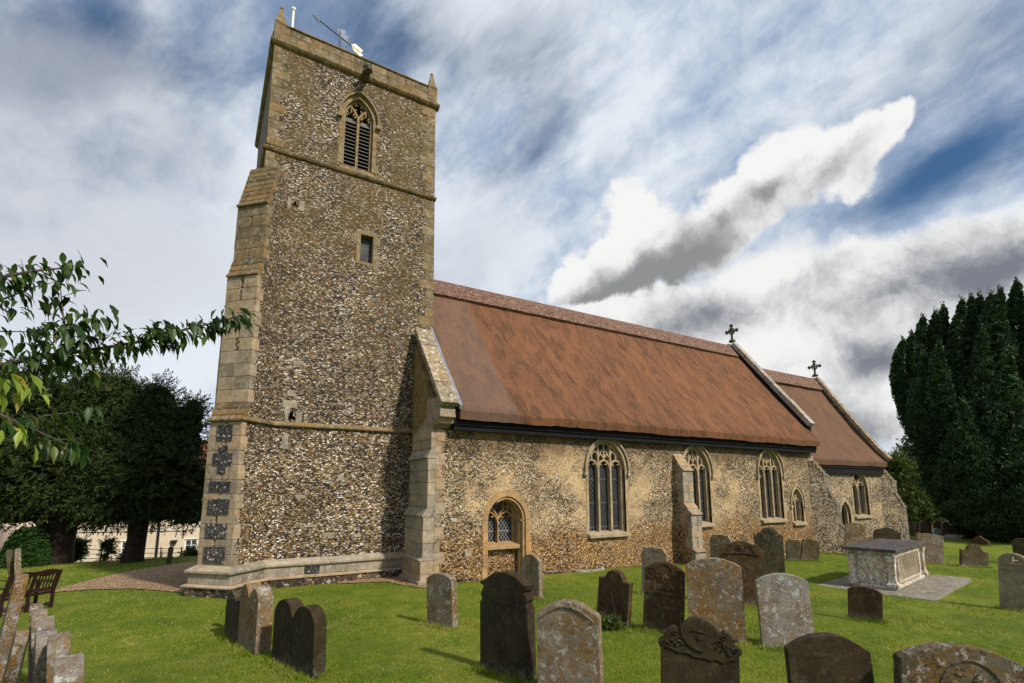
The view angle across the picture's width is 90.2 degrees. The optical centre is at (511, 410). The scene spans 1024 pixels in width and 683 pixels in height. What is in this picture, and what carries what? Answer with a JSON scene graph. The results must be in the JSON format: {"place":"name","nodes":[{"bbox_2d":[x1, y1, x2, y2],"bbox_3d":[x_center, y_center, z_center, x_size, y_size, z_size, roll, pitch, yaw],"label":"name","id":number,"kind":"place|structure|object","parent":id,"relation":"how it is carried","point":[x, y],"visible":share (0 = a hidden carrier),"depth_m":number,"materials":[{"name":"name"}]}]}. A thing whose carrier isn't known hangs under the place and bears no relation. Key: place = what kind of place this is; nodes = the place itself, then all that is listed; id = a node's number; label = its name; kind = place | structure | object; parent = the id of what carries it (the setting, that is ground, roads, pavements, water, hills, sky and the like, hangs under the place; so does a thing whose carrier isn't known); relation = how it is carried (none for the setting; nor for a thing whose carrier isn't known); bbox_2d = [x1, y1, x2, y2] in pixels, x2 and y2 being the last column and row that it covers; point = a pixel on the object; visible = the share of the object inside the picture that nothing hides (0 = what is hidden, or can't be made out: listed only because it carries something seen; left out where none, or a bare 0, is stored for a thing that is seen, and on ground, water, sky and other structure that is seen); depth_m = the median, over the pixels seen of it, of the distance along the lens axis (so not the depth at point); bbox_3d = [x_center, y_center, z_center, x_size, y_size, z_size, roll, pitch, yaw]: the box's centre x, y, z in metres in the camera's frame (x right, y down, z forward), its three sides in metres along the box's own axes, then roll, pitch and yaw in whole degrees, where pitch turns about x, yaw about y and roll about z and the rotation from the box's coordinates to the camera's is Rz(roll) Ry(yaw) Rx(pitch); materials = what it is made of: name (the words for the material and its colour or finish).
{"place":"outdoors","nodes":[
{"label":"outdoors","id":0,"kind":"place"},
{"bbox_2d":[0,520,1023,682],"bbox_3d":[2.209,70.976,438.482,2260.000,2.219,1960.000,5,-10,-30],"label":"ground","id":1,"kind":"structure","parent":0,"point":[998,548],"depth_m":7.25,"materials":[{"name":"green plant"}]},
{"bbox_2d":[5,549,13,576],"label":"headstone","id":2,"kind":"object","parent":1,"relation":"on","point":[9,561],"visible":0.59,"depth_m":12.06,"materials":[{"name":"grey stone"}]},
{"bbox_2d":[0,574,28,682],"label":"headstone","id":3,"kind":"object","parent":1,"relation":"on","point":[14,607],"visible":0.99,"depth_m":4.75,"materials":[{"name":"grey stone"}]},
{"bbox_2d":[2,629,28,682],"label":"headstone","id":4,"kind":"object","parent":1,"relation":"on","point":[15,660],"visible":1,"depth_m":4.05,"materials":[{"name":"grey stone"}]},
{"bbox_2d":[14,548,20,574],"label":"headstone","id":5,"kind":"object","parent":1,"relation":"on","point":[17,560],"visible":0.63,"depth_m":11.89,"materials":[{"name":"beige stone"}]},
{"bbox_2d":[0,522,35,551],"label":"house","id":6,"kind":"structure","parent":1,"relation":"on","point":[3,537],"depth_m":23.04,"materials":[{"name":"beige paint"}]},
{"bbox_2d":[2,601,38,615],"bbox_3d":[-8.154,3.342,8.310,1.196,0.172,0.711,-8,-12,44],"label":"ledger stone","id":7,"kind":"object","parent":1,"relation":"on","point":[4,608],"visible":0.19,"depth_m":8.46,"materials":[{"name":"grey stone"}]},
{"bbox_2d":[0,525,52,568],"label":"topiary yew","id":8,"kind":"object","parent":1,"relation":"on","point":[33,544],"visible":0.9,"depth_m":16.06,"materials":[{"name":"green plant"}]},
{"bbox_2d":[0,569,62,617],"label":"park bench","id":9,"kind":"object","parent":1,"relation":"on","point":[37,590],"visible":0.78,"depth_m":8.37,"materials":[{"name":"brown wood"}]},
{"bbox_2d":[27,602,43,682],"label":"headstone","id":10,"kind":"object","parent":1,"relation":"on","point":[36,606],"visible":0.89,"depth_m":4.73,"materials":[{"name":"grey stone"}]},
{"bbox_2d":[30,609,47,682],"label":"headstone","id":11,"kind":"object","parent":1,"relation":"on","point":[36,614],"visible":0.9,"depth_m":4.34,"materials":[{"name":"grey stone"}]},
{"bbox_2d":[33,616,54,682],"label":"headstone","id":12,"kind":"object","parent":1,"relation":"on","point":[44,623],"visible":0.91,"depth_m":3.94,"materials":[{"name":"grey stone"}]},
{"bbox_2d":[34,628,57,682],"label":"headstone","id":13,"kind":"object","parent":1,"relation":"on","point":[40,654],"visible":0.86,"depth_m":3.52,"materials":[{"name":"grey stone"}]},
{"bbox_2d":[46,631,70,682],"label":"headstone","id":14,"kind":"object","parent":1,"relation":"on","point":[58,645],"visible":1,"depth_m":3.27,"materials":[{"name":"grey stone"}]},
{"bbox_2d":[0,354,123,564],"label":"yew tree","id":15,"kind":"object","parent":1,"relation":"on","point":[29,492],"visible":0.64,"depth_m":16.73,"materials":[{"name":"green plant"}]},
{"bbox_2d":[53,653,84,682],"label":"headstone","id":16,"kind":"object","parent":1,"relation":"on","point":[69,669],"visible":1,"depth_m":2.81,"materials":[{"name":"grey stone"}]},
{"bbox_2d":[74,536,91,562],"bbox_3d":[-17.112,5.630,19.882,1.183,1.568,1.011,5,-10,-30],"label":"garden shrub","id":17,"kind":"object","parent":1,"relation":"on","point":[81,546],"visible":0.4,"depth_m":19.87,"materials":[{"name":"green plant"}]},
{"bbox_2d":[7,561,196,597],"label":"gravel path","id":18,"kind":"structure","parent":1,"relation":"on","point":[172,577],"depth_m":11.57,"materials":[{"name":"beige gravel"}]},
{"bbox_2d":[95,535,120,560],"bbox_3d":[-15.748,5.574,19.870,0.852,1.472,0.750,5,-10,-30],"label":"garden shrub","id":19,"kind":"object","parent":1,"relation":"on","point":[106,545],"visible":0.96,"depth_m":19.84,"materials":[{"name":"green plant"}]},
{"bbox_2d":[115,552,122,559],"bbox_3d":[-15.643,6.132,20.794,0.989,0.901,0.888,5,-10,-30],"label":"garden shrub","id":20,"kind":"object","parent":1,"relation":"on","point":[118,556],"visible":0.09,"depth_m":20.54,"materials":[{"name":"green plant"}]},
{"bbox_2d":[0,249,258,470],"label":"cherry tree","id":21,"kind":"object","parent":1,"relation":"on","point":[62,356],"visible":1,"depth_m":2.53,"materials":[{"name":"green plant"}]},
{"bbox_2d":[48,363,213,562],"bbox_3d":[-13.047,1.845,17.703,5.677,7.218,3.920,-3,-9,19],"label":"yew tree","id":22,"kind":"object","parent":1,"relation":"on","point":[149,448],"visible":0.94,"depth_m":17.02,"materials":[{"name":"green plant"}]},
{"bbox_2d":[80,547,183,561],"bbox_3d":[-17.583,6.630,21.895,7.599,1.478,0.046,2,-9,-15],"label":"estate railing","id":23,"kind":"object","parent":1,"relation":"on","point":[161,548],"visible":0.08,"depth_m":22.39,"materials":[{"name":"grey metal"}]},
{"bbox_2d":[76,442,207,562],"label":"house","id":24,"kind":"structure","parent":1,"relation":"on","point":[157,538],"depth_m":25.54,"materials":[{"name":"white paint"}]},
{"bbox_2d":[120,540,125,552],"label":"window","id":25,"kind":"structure","parent":24,"relation":"in","point":[123,542],"depth_m":24.87,"materials":[{"name":"white paint"}]},
{"bbox_2d":[184,538,198,549],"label":"window","id":26,"kind":"structure","parent":24,"relation":"in","point":[188,541],"depth_m":26.39,"materials":[{"name":"white paint"}]},
{"bbox_2d":[166,547,173,564],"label":"headstone","id":27,"kind":"object","parent":1,"relation":"on","point":[169,555],"visible":0.71,"depth_m":15.82,"materials":[{"name":"grey stone"}]},
{"bbox_2d":[175,543,197,556],"bbox_3d":[-12.847,5.740,20.387,1.055,0.942,0.931,5,-10,-30],"label":"garden shrub","id":28,"kind":"object","parent":1,"relation":"on","point":[188,551],"visible":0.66,"depth_m":20.27,"materials":[{"name":"green plant"}]},
{"bbox_2d":[224,597,239,642],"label":"headstone","id":29,"kind":"object","parent":1,"relation":"on","point":[232,615],"visible":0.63,"depth_m":6.59,"materials":[{"name":"grey stone"}]},
{"bbox_2d":[226,590,240,603],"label":"headstone","id":30,"kind":"object","parent":1,"relation":"on","point":[234,593],"visible":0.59,"depth_m":7.08,"materials":[{"name":"grey stone"}]},
{"bbox_2d":[237,582,273,654],"bbox_3d":[-3.130,2.679,6.200,0.180,1.087,0.634,9,-14,-44],"label":"headstone","id":31,"kind":"object","parent":1,"relation":"on","point":[255,618],"visible":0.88,"depth_m":6.06,"materials":[{"name":"grey stone"}]},
{"bbox_2d":[272,597,303,667],"bbox_3d":[-2.487,2.631,5.672,0.481,1.021,0.156,-10,-13,42],"label":"headstone","id":32,"kind":"object","parent":1,"relation":"on","point":[285,610],"visible":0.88,"depth_m":5.64,"materials":[{"name":"grey stone"}]},
{"bbox_2d":[291,604,326,678],"bbox_3d":[-2.137,2.583,5.353,0.445,1.021,0.144,-11,-13,38],"label":"headstone","id":33,"kind":"object","parent":1,"relation":"on","point":[309,635],"visible":1,"depth_m":5.29,"materials":[{"name":"grey stone"}]},
{"bbox_2d":[337,576,426,587],"bbox_3d":[-2.564,3.680,11.028,2.208,0.011,1.215,-3,-9,17],"label":"gravel margin","id":34,"kind":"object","parent":1,"relation":"on","point":[393,580],"visible":0.72,"depth_m":10.93,"materials":[{"name":"beige gravel"}]},
{"bbox_2d":[426,573,457,628],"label":"headstone","id":35,"kind":"object","parent":1,"relation":"on","point":[441,598],"visible":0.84,"depth_m":7.24,"materials":[{"name":"grey stone"}]},
{"bbox_2d":[480,571,535,681],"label":"headstone","id":36,"kind":"object","parent":1,"relation":"on","point":[507,628],"visible":1,"depth_m":5.33,"materials":[{"name":"black stone"}]},
{"bbox_2d":[522,554,542,598],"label":"headstone","id":37,"kind":"object","parent":1,"relation":"on","point":[532,568],"visible":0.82,"depth_m":9.34,"materials":[{"name":"grey stone"}]},
{"bbox_2d":[180,6,909,598],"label":"church","id":38,"kind":"structure","parent":1,"relation":"on","point":[388,404],"depth_m":12.33,"materials":[{"name":"stone"}]},
{"bbox_2d":[336,91,380,177],"bbox_3d":[-3.862,-6.889,12.751,1.070,2.180,0.400,5,-10,-30],"label":"belfry window","id":39,"kind":"structure","parent":38,"relation":"in","point":[355,142],"depth_m":12.79,"materials":[{"name":"stone"}]},
{"bbox_2d":[354,228,379,266],"bbox_3d":[-3.575,-3.929,12.456,0.630,0.880,0.187,5,-10,-30],"label":"ringing chamber window","id":40,"kind":"structure","parent":38,"relation":"in","point":[363,245],"depth_m":12.48,"materials":[{"name":"stone"}]},
{"bbox_2d":[488,501,520,549],"bbox_3d":[-0.303,2.590,11.929,1.116,1.254,0.322,5,-10,-30],"label":"window","id":41,"kind":"structure","parent":38,"relation":"in","point":[501,534],"depth_m":12.07,"materials":[{"name":"stone"}]},
{"bbox_2d":[482,489,531,579],"bbox_3d":[-0.157,2.936,11.775,1.316,2.202,0.238,5,-10,-30],"label":"blocked doorway","id":42,"kind":"structure","parent":38,"relation":"in","point":[526,546],"depth_m":11.91,"materials":[{"name":"stone"}]},
{"bbox_2d":[583,439,631,538],"bbox_3d":[2.470,1.983,13.467,1.600,2.645,0.322,5,-10,-30],"label":"window","id":43,"kind":"structure","parent":38,"relation":"in","point":[602,472],"depth_m":13.56,"materials":[{"name":"stone"}]},
{"bbox_2d":[682,445,715,526],"bbox_3d":[5.474,2.199,15.252,1.520,2.525,0.322,5,-10,-30],"label":"window","id":44,"kind":"structure","parent":38,"relation":"in","point":[693,457],"depth_m":15.47,"materials":[{"name":"stone"}]},
{"bbox_2d":[756,450,787,522],"bbox_3d":[8.631,2.459,17.124,1.560,2.545,0.322,5,-10,-30],"label":"window","id":45,"kind":"structure","parent":38,"relation":"in","point":[766,467],"depth_m":17.25,"materials":[{"name":"stone"}]},
{"bbox_2d":[790,485,807,525],"bbox_3d":[9.876,3.288,17.749,0.940,1.378,0.322,5,-10,-30],"label":"window","id":46,"kind":"structure","parent":38,"relation":"in","point":[794,498],"depth_m":17.81,"materials":[{"name":"stone"}]},
{"bbox_2d":[840,497,853,524],"bbox_3d":[13.106,4.511,20.237,1.060,2.082,0.376,5,-10,-30],"label":"doorway","id":47,"kind":"structure","parent":38,"relation":"in","point":[844,499],"depth_m":20.35,"materials":[{"name":"stone"}]},
{"bbox_2d":[851,474,873,518],"bbox_3d":[14.251,3.424,20.968,1.406,1.974,0.322,5,-10,-30],"label":"window","id":48,"kind":"structure","parent":38,"relation":"in","point":[857,484],"depth_m":21.15,"materials":[{"name":"stone"}]},
{"bbox_2d":[537,599,603,682],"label":"headstone","id":49,"kind":"object","parent":1,"relation":"on","point":[569,641],"visible":1,"depth_m":4.75,"materials":[{"name":"grey stone"}]},
{"bbox_2d":[573,567,604,571],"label":"drain kerb","id":50,"kind":"structure","parent":1,"relation":"on","point":[594,570],"depth_m":12.45,"materials":[{"name":"stone"}]},
{"bbox_2d":[599,592,626,629],"bbox_3d":[1.337,2.914,7.020,0.478,0.801,0.307,0,-9,3],"label":"ivy plant","id":51,"kind":"object","parent":1,"relation":"on","point":[613,621],"visible":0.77,"depth_m":6.97,"materials":[{"name":"green plant"}]},
{"bbox_2d":[597,569,632,627],"bbox_3d":[1.452,2.847,7.277,0.493,1.122,0.108,1,-6,40],"label":"headstone","id":52,"kind":"object","parent":1,"relation":"on","point":[617,584],"visible":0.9,"depth_m":7.24,"materials":[{"name":"stone"}]},
{"bbox_2d":[642,547,667,592],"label":"headstone","id":53,"kind":"object","parent":1,"relation":"on","point":[650,555],"visible":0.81,"depth_m":9.70,"materials":[{"name":"grey stone"}]},
{"bbox_2d":[643,561,685,630],"bbox_3d":[2.072,2.717,6.962,0.532,1.269,0.132,0,-8,27],"label":"headstone","id":54,"kind":"object","parent":1,"relation":"on","point":[664,596],"visible":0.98,"depth_m":6.94,"materials":[{"name":"black stone"}]},
{"bbox_2d":[658,616,741,682],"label":"headstone","id":55,"kind":"object","parent":1,"relation":"on","point":[696,649],"visible":1,"depth_m":4.29,"materials":[{"name":"grey stone"}]},
{"bbox_2d":[686,557,746,643],"bbox_3d":[2.629,2.609,6.572,0.672,1.371,0.108,-4,-10,20],"label":"headstone","id":56,"kind":"object","parent":1,"relation":"on","point":[715,592],"visible":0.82,"depth_m":6.55,"materials":[{"name":"stone"}]},
{"bbox_2d":[710,534,731,557],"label":"headstone","id":57,"kind":"object","parent":1,"relation":"on","point":[717,541],"visible":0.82,"depth_m":11.55,"materials":[{"name":"grey stone"}]},
{"bbox_2d":[719,541,764,606],"bbox_3d":[3.994,2.996,8.832,0.702,1.433,0.122,-3,-9,21],"label":"headstone","id":58,"kind":"object","parent":1,"relation":"on","point":[747,558],"visible":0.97,"depth_m":8.80,"materials":[{"name":"stone"}]},
{"bbox_2d":[757,527,781,535],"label":"headstone","id":59,"kind":"object","parent":1,"relation":"on","point":[773,529],"visible":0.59,"depth_m":12.36,"materials":[{"name":"grey stone"}]},
{"bbox_2d":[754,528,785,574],"bbox_3d":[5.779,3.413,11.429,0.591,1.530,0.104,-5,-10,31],"label":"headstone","id":60,"kind":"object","parent":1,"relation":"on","point":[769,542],"visible":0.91,"depth_m":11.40,"materials":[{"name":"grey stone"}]},
{"bbox_2d":[755,573,813,648],"bbox_3d":[3.361,2.636,6.261,0.596,1.226,0.096,-4,-9,13],"label":"headstone","id":61,"kind":"object","parent":1,"relation":"on","point":[784,609],"visible":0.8,"depth_m":6.25,"materials":[{"name":"grey stone"}]},
{"bbox_2d":[786,539,800,560],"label":"headstone","id":62,"kind":"object","parent":1,"relation":"on","point":[793,549],"visible":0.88,"depth_m":15.44,"materials":[{"name":"grey stone"}]},
{"bbox_2d":[801,539,819,560],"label":"headstone","id":63,"kind":"object","parent":1,"relation":"on","point":[810,548],"visible":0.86,"depth_m":15.37,"materials":[{"name":"grey stone"}]},
{"bbox_2d":[784,632,873,682],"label":"headstone","id":64,"kind":"object","parent":1,"relation":"on","point":[822,657],"visible":1,"depth_m":4.21,"materials":[{"name":"brown"}]},
{"bbox_2d":[845,522,864,554],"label":"headstone","id":65,"kind":"object","parent":1,"relation":"on","point":[854,532],"visible":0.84,"depth_m":17.04,"materials":[{"name":"beige stone"}]},
{"bbox_2d":[847,586,882,621],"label":"headstone","id":66,"kind":"object","parent":1,"relation":"on","point":[865,602],"visible":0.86,"depth_m":7.77,"materials":[{"name":"brown stone"}]},
{"bbox_2d":[873,528,900,539],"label":"headstone","id":67,"kind":"object","parent":1,"relation":"on","point":[886,533],"visible":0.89,"depth_m":17.68,"materials":[{"name":"grey stone"}]},
{"bbox_2d":[818,538,970,600],"bbox_3d":[8.604,3.575,11.460,3.680,1.121,2.010,8,-12,-40],"label":"chest tomb","id":68,"kind":"object","parent":1,"relation":"on","point":[894,567],"visible":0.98,"depth_m":10.86,"materials":[{"name":"stone"}]},
{"bbox_2d":[896,436,917,463],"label":"evergreen tree","id":69,"kind":"object","parent":1,"relation":"on","point":[901,447],"visible":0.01,"depth_m":44.05,"materials":[{"name":"green plant"}]},
{"bbox_2d":[908,521,914,534],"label":"headstone","id":70,"kind":"object","parent":1,"relation":"on","point":[911,525],"visible":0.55,"depth_m":24.42,"materials":[{"name":"grey stone"}]},
{"bbox_2d":[884,447,947,523],"bbox_3d":[25.328,5.089,32.843,5.411,5.534,3.789,5,-10,-30],"label":"conifer","id":71,"kind":"object","parent":1,"relation":"on","point":[903,472],"visible":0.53,"depth_m":31.85,"materials":[{"name":"green plant"}]},
{"bbox_2d":[915,523,918,532],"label":"headstone","id":72,"kind":"object","parent":1,"relation":"on","point":[916,527],"visible":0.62,"depth_m":25.78,"materials":[{"name":"grey stone"}]},
{"bbox_2d":[919,520,931,533],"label":"headstone","id":73,"kind":"object","parent":1,"relation":"on","point":[925,526],"visible":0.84,"depth_m":25.25,"materials":[{"name":"grey stone"}]},
{"bbox_2d":[916,533,943,564],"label":"headstone","id":74,"kind":"object","parent":1,"relation":"on","point":[934,550],"visible":0.64,"depth_m":14.77,"materials":[{"name":"grey stone"}]},
{"bbox_2d":[932,521,940,529],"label":"headstone","id":75,"kind":"object","parent":1,"relation":"on","point":[936,524],"visible":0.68,"depth_m":25.39,"materials":[{"name":"grey stone"}]},
{"bbox_2d":[932,528,940,534],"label":"headstone","id":76,"kind":"object","parent":1,"relation":"on","point":[936,531],"visible":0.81,"depth_m":24.72,"materials":[{"name":"grey stone"}]},
{"bbox_2d":[888,301,988,538],"bbox_3d":[21.444,0.059,25.255,5.942,12.605,3.370,5,-10,-30],"label":"irish yew","id":77,"kind":"object","parent":1,"relation":"on","point":[911,355],"visible":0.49,"depth_m":24.66,"materials":[{"name":"green plant"}]},
{"bbox_2d":[941,521,949,534],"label":"headstone","id":78,"kind":"object","parent":1,"relation":"on","point":[945,527],"visible":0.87,"depth_m":24.56,"materials":[{"name":"grey stone"}]},
{"bbox_2d":[944,534,967,539],"bbox_3d":[19.956,5.774,22.918,0.786,0.256,2.075,-8,-12,42],"label":"ledger stone","id":79,"kind":"object","parent":1,"relation":"on","point":[952,536],"visible":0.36,"depth_m":22.64,"materials":[{"name":"stone"}]},
{"bbox_2d":[893,642,1023,682],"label":"headstone","id":80,"kind":"object","parent":1,"relation":"on","point":[940,662],"visible":1,"depth_m":3.89,"materials":[{"name":"grey stone"}]},
{"bbox_2d":[909,288,1023,540],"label":"irish yew","id":81,"kind":"object","parent":1,"relation":"on","point":[958,389],"visible":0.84,"depth_m":22.87,"materials":[{"name":"green plant"}]},
{"bbox_2d":[959,544,988,567],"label":"headstone","id":82,"kind":"object","parent":1,"relation":"on","point":[972,554],"visible":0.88,"depth_m":14.38,"materials":[{"name":"grey stone"}]},
{"bbox_2d":[970,536,990,545],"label":"headstone","id":83,"kind":"object","parent":1,"relation":"on","point":[978,540],"visible":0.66,"depth_m":20.04,"materials":[{"name":"stone"}]},
{"bbox_2d":[966,276,1023,536],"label":"irish yew","id":84,"kind":"object","parent":1,"relation":"on","point":[999,318],"visible":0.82,"depth_m":21.78,"materials":[{"name":"green plant"}]},
{"bbox_2d":[997,553,1023,610],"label":"headstone","id":85,"kind":"object","parent":1,"relation":"on","point":[1011,577],"visible":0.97,"depth_m":8.91,"materials":[{"name":"stone"}]},
{"bbox_2d":[1012,538,1023,555],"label":"headstone","id":86,"kind":"object","parent":1,"relation":"on","point":[1017,545],"visible":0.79,"depth_m":15.16,"materials":[{"name":"grey stone"}]},
{"bbox_2d":[0,0,1023,453],"label":"sky","id":87,"kind":"structure","parent":0,"point":[811,179],"materials":[{"name":"blue"}]}
]}

